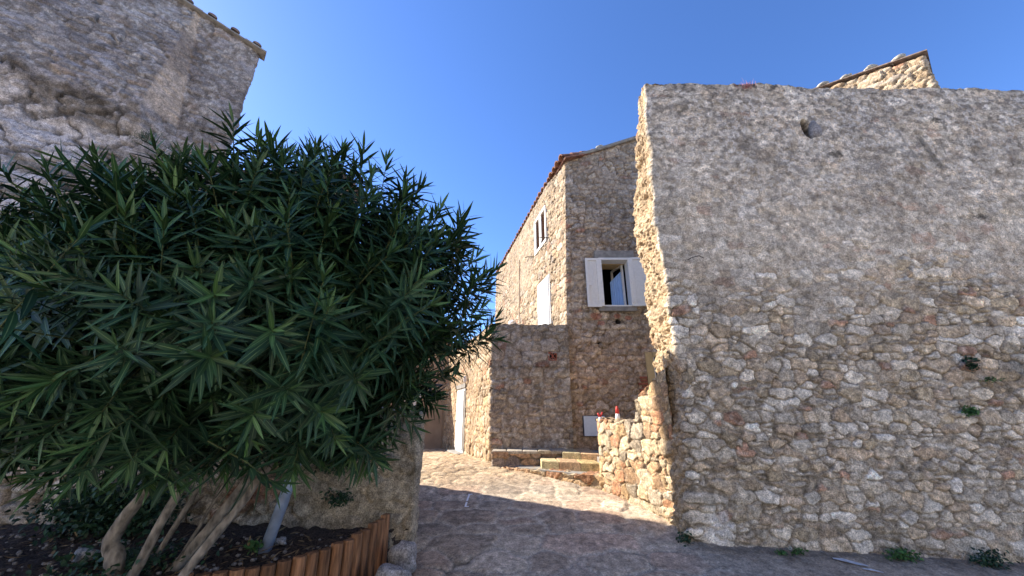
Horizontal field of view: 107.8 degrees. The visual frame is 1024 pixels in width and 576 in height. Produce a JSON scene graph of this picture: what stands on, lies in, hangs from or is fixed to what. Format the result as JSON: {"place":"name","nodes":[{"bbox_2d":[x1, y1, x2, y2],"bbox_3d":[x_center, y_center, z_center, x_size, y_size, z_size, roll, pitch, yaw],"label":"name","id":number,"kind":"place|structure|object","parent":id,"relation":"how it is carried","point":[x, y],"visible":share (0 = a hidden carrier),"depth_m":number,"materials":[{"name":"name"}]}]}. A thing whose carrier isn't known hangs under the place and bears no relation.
{"place":"outdoors","nodes":[
{"label":"outdoors","id":0,"kind":"place"},
{"bbox_2d":[514,450,598,474],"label":"terrace","id":1,"kind":"structure","parent":0,"point":[541,469],"depth_m":6.33,"materials":[{"name":"beige stone"}]},
{"bbox_2d":[192,0,1023,342],"label":"sky","id":2,"kind":"structure","parent":0,"point":[483,98],"materials":[{"name":"blue"}]},
{"bbox_2d":[412,448,1023,575],"bbox_3d":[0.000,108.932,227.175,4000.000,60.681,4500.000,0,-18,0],"label":"street","id":3,"kind":"structure","parent":0,"point":[506,522],"depth_m":3.96,"materials":[{"name":"stone"}]},
{"bbox_2d":[0,0,266,222],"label":"bastion house","id":4,"kind":"structure","parent":3,"relation":"on","point":[83,74],"depth_m":6.30,"materials":[{"name":"stone"}]},
{"bbox_2d":[122,128,165,145],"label":"ledge grass","id":5,"kind":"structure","parent":4,"relation":"on","point":[145,135],"depth_m":6.14,"materials":[{"name":"green plant"}]},
{"bbox_2d":[0,522,407,575],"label":"soil bed","id":6,"kind":"object","parent":3,"relation":"on","point":[35,559],"visible":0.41,"depth_m":3.30,"materials":[{"name":"black soil"}]},
{"bbox_2d":[71,547,100,563],"bbox_3d":[-3.353,2.102,2.932,0.186,0.098,0.130,0,-18,0],"label":"bed stone","id":7,"kind":"object","parent":6,"relation":"on","point":[82,551],"visible":0.45,"depth_m":2.90,"materials":[{"name":"grey stone"}]},
{"bbox_2d":[4,479,197,548],"bbox_3d":[-3.751,2.036,3.466,1.417,0.588,0.612,0,-18,0],"label":"climbing ivy","id":8,"kind":"object","parent":6,"relation":"on","point":[96,515],"visible":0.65,"depth_m":3.35,"materials":[{"name":"green plant"}]},
{"bbox_2d":[12,537,231,575],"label":"ground ivy","id":9,"kind":"object","parent":6,"relation":"on","point":[130,560],"visible":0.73,"depth_m":2.74,"materials":[{"name":"green plant"}]},
{"bbox_2d":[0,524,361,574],"bbox_3d":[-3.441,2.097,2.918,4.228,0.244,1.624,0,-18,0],"label":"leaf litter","id":10,"kind":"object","parent":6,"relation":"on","point":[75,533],"visible":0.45,"depth_m":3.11,"materials":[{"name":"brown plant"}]},
{"bbox_2d":[243,539,263,555],"bbox_3d":[-2.162,2.155,3.111,0.144,0.124,0.139,-3,-19,10],"label":"bed weed","id":11,"kind":"object","parent":6,"relation":"on","point":[253,546],"visible":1,"depth_m":3.10,"materials":[{"name":"green plant"}]},
{"bbox_2d":[0,102,511,575],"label":"oleander bush","id":12,"kind":"object","parent":6,"relation":"on","point":[155,332],"visible":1,"depth_m":2.21,"materials":[{"name":"green plant"}]},
{"bbox_2d":[258,463,300,553],"bbox_3d":[-1.987,1.615,3.404,0.363,1.517,0.102,2,-19,-7],"label":"support pole","id":13,"kind":"object","parent":6,"relation":"on","point":[272,530],"visible":0.25,"depth_m":3.23,"materials":[{"name":"grey metal"}]},
{"bbox_2d":[171,513,389,575],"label":"log edging","id":14,"kind":"object","parent":6,"relation":"on","point":[362,552],"visible":0.98,"depth_m":3.07,"materials":[{"name":"brown wood"}]},
{"bbox_2d":[275,537,286,544],"bbox_3d":[-2.049,2.244,3.311,0.116,0.064,0.083,0,-18,0],"label":"bed stone","id":15,"kind":"object","parent":6,"relation":"on","point":[280,541],"visible":0.95,"depth_m":3.28,"materials":[{"name":"grey stone"}]},
{"bbox_2d":[0,407,425,548],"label":"bed wall","id":16,"kind":"structure","parent":3,"relation":"on","point":[394,494],"depth_m":3.77,"materials":[{"name":"beige stone"}]},
{"bbox_2d":[314,456,350,478],"bbox_3d":[-1.816,1.803,3.823,0.440,0.270,0.168,0,-18,0],"label":"wall weed","id":17,"kind":"object","parent":16,"relation":"attached to","point":[328,473],"depth_m":3.79,"materials":[{"name":"green plant"}]},
{"bbox_2d":[319,487,356,508],"bbox_3d":[-1.736,2.087,3.708,0.356,0.194,0.128,0,-18,0],"label":"wall weed","id":18,"kind":"object","parent":16,"relation":"attached to","point":[341,496],"depth_m":3.70,"materials":[{"name":"green plant"}]},
{"bbox_2d":[217,172,358,205],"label":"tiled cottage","id":19,"kind":"structure","parent":3,"relation":"on","point":[331,183],"depth_m":7.74,"materials":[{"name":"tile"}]},
{"bbox_2d":[375,563,411,575],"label":"boulder","id":20,"kind":"object","parent":3,"relation":"on","point":[386,569],"visible":1,"depth_m":3.03,"materials":[{"name":"grey stone"}]},
{"bbox_2d":[387,540,416,573],"bbox_3d":[-0.987,2.450,3.390,0.274,0.283,0.255,0,-18,0],"label":"boulder","id":21,"kind":"object","parent":3,"relation":"on","point":[402,554],"visible":0.74,"depth_m":3.31,"materials":[{"name":"grey stone"}]},
{"bbox_2d":[391,336,453,448],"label":"beige house","id":22,"kind":"structure","parent":3,"relation":"on","point":[435,428],"depth_m":12.22,"materials":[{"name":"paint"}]},
{"bbox_2d":[442,323,573,461],"bbox_3d":[-0.494,3.023,9.778,3.388,3.272,4.892,0,-18,0],"label":"stone annex","id":23,"kind":"object","parent":3,"relation":"on","point":[518,395],"visible":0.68,"depth_m":7.70,"materials":[{"name":"stone"}]},
{"bbox_2d":[454,383,466,452],"bbox_3d":[-1.357,3.399,9.749,0.171,1.700,1.080,7,-20,-19],"label":"door","id":24,"kind":"structure","parent":23,"relation":"in","point":[461,394],"depth_m":9.61,"materials":[{"name":"beige paint"}]},
{"bbox_2d":[491,448,566,466],"bbox_3d":[0.309,3.240,6.859,1.415,0.507,0.654,0,-18,0],"label":"retaining bench","id":25,"kind":"object","parent":3,"relation":"on","point":[513,456],"visible":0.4,"depth_m":6.75,"materials":[{"name":"beige stone"}]},
{"bbox_2d":[503,465,605,491],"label":"kerb wall","id":26,"kind":"structure","parent":3,"relation":"on","point":[593,479],"depth_m":5.79,"materials":[{"name":"beige stone"}]},
{"bbox_2d":[540,449,599,471],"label":"stone steps","id":27,"kind":"structure","parent":3,"relation":"on","point":[584,460],"depth_m":6.31,"materials":[{"name":"beige stone"}]},
{"bbox_2d":[495,136,657,449],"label":"stone house","id":28,"kind":"structure","parent":3,"relation":"on","point":[572,259],"depth_m":8.80,"materials":[{"name":"beige stone"}]},
{"bbox_2d":[525,205,548,261],"bbox_3d":[0.746,-1.554,10.694,0.461,1.185,1.462,4,-19,-13],"label":"window","id":29,"kind":"structure","parent":28,"relation":"in","point":[540,230],"depth_m":10.62,"materials":[{"name":"beige paint"}]},
{"bbox_2d":[585,251,646,311],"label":"window","id":30,"kind":"structure","parent":28,"relation":"in","point":[617,283],"depth_m":8.47,"materials":[{"name":"white paint"}]},
{"bbox_2d":[644,352,656,385],"bbox_3d":[3.335,2.238,7.666,1.030,1.820,0.200,0,-19,0],"label":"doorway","id":31,"kind":"structure","parent":28,"relation":"in","point":[650,357],"depth_m":7.82,"materials":[{"name":"brown stone"}]},
{"bbox_2d":[596,366,674,516],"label":"garden wall","id":32,"kind":"structure","parent":3,"relation":"on","point":[636,458],"depth_m":4.94,"materials":[{"name":"beige stone"}]},
{"bbox_2d":[615,406,619,418],"bbox_3d":[1.600,1.912,5.666,0.084,0.230,0.084,0,-18,0],"label":"garden ornament","id":33,"kind":"object","parent":32,"relation":"on","point":[617,414],"visible":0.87,"depth_m":5.65,"materials":[{"name":"white plastic"}]},
{"bbox_2d":[675,531,694,546],"bbox_3d":[1.837,2.677,3.967,0.205,0.190,0.145,0,-18,0],"label":"weed","id":34,"kind":"object","parent":3,"relation":"on","point":[684,537],"visible":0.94,"depth_m":3.96,"materials":[{"name":"green plant"}]},
{"bbox_2d":[774,549,787,555],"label":"weed","id":35,"kind":"object","parent":3,"relation":"on","point":[781,552],"visible":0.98,"depth_m":3.81,"materials":[{"name":"green plant"}]},
{"bbox_2d":[787,546,808,555],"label":"weed","id":36,"kind":"object","parent":3,"relation":"on","point":[795,551],"visible":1,"depth_m":3.84,"materials":[{"name":"green plant"}]},
{"bbox_2d":[633,83,1023,562],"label":"ruined wall","id":37,"kind":"structure","parent":3,"relation":"on","point":[834,291],"depth_m":4.78,"materials":[{"name":"stone"}]},
{"bbox_2d":[734,81,755,89],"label":"dry tuft","id":38,"kind":"object","parent":37,"relation":"on","point":[746,84],"visible":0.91,"depth_m":5.91,"materials":[{"name":"pink plant"}]},
{"bbox_2d":[961,355,980,372],"bbox_3d":[5.496,0.900,4.457,0.189,0.233,0.141,0,-18,0],"label":"wall plant","id":39,"kind":"object","parent":37,"relation":"attached to","point":[972,366],"depth_m":4.46,"materials":[{"name":"green plant"}]},
{"bbox_2d":[960,405,982,416],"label":"wall plant","id":40,"kind":"object","parent":37,"relation":"attached to","point":[970,411],"depth_m":4.28,"materials":[{"name":"green plant"}]},
{"bbox_2d":[979,376,1004,382],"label":"wall plant","id":41,"kind":"object","parent":37,"relation":"attached to","point":[987,379],"depth_m":4.41,"materials":[{"name":"green plant"}]},
{"bbox_2d":[833,558,867,565],"bbox_3d":[3.370,2.728,3.723,0.276,0.031,0.073,-10,-21,28],"label":"paint splash","id":42,"kind":"object","parent":3,"relation":"on","point":[849,561],"visible":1,"depth_m":3.72,"materials":[{"name":"white paint"}]},
{"bbox_2d":[816,49,939,89],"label":"gable house","id":43,"kind":"structure","parent":3,"relation":"on","point":[904,71],"depth_m":11.01,"materials":[{"name":"stone"}]},
{"bbox_2d":[881,545,923,563],"bbox_3d":[4.025,2.740,3.834,0.396,0.171,0.161,0,-18,0],"label":"weed","id":44,"kind":"object","parent":3,"relation":"on","point":[901,554],"visible":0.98,"depth_m":3.83,"materials":[{"name":"green plant"}]},
{"bbox_2d":[963,547,1020,569],"bbox_3d":[4.875,2.792,3.811,0.458,0.230,0.165,0,-18,0],"label":"weed","id":45,"kind":"object","parent":3,"relation":"on","point":[983,560],"visible":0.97,"depth_m":3.81,"materials":[{"name":"green plant"}]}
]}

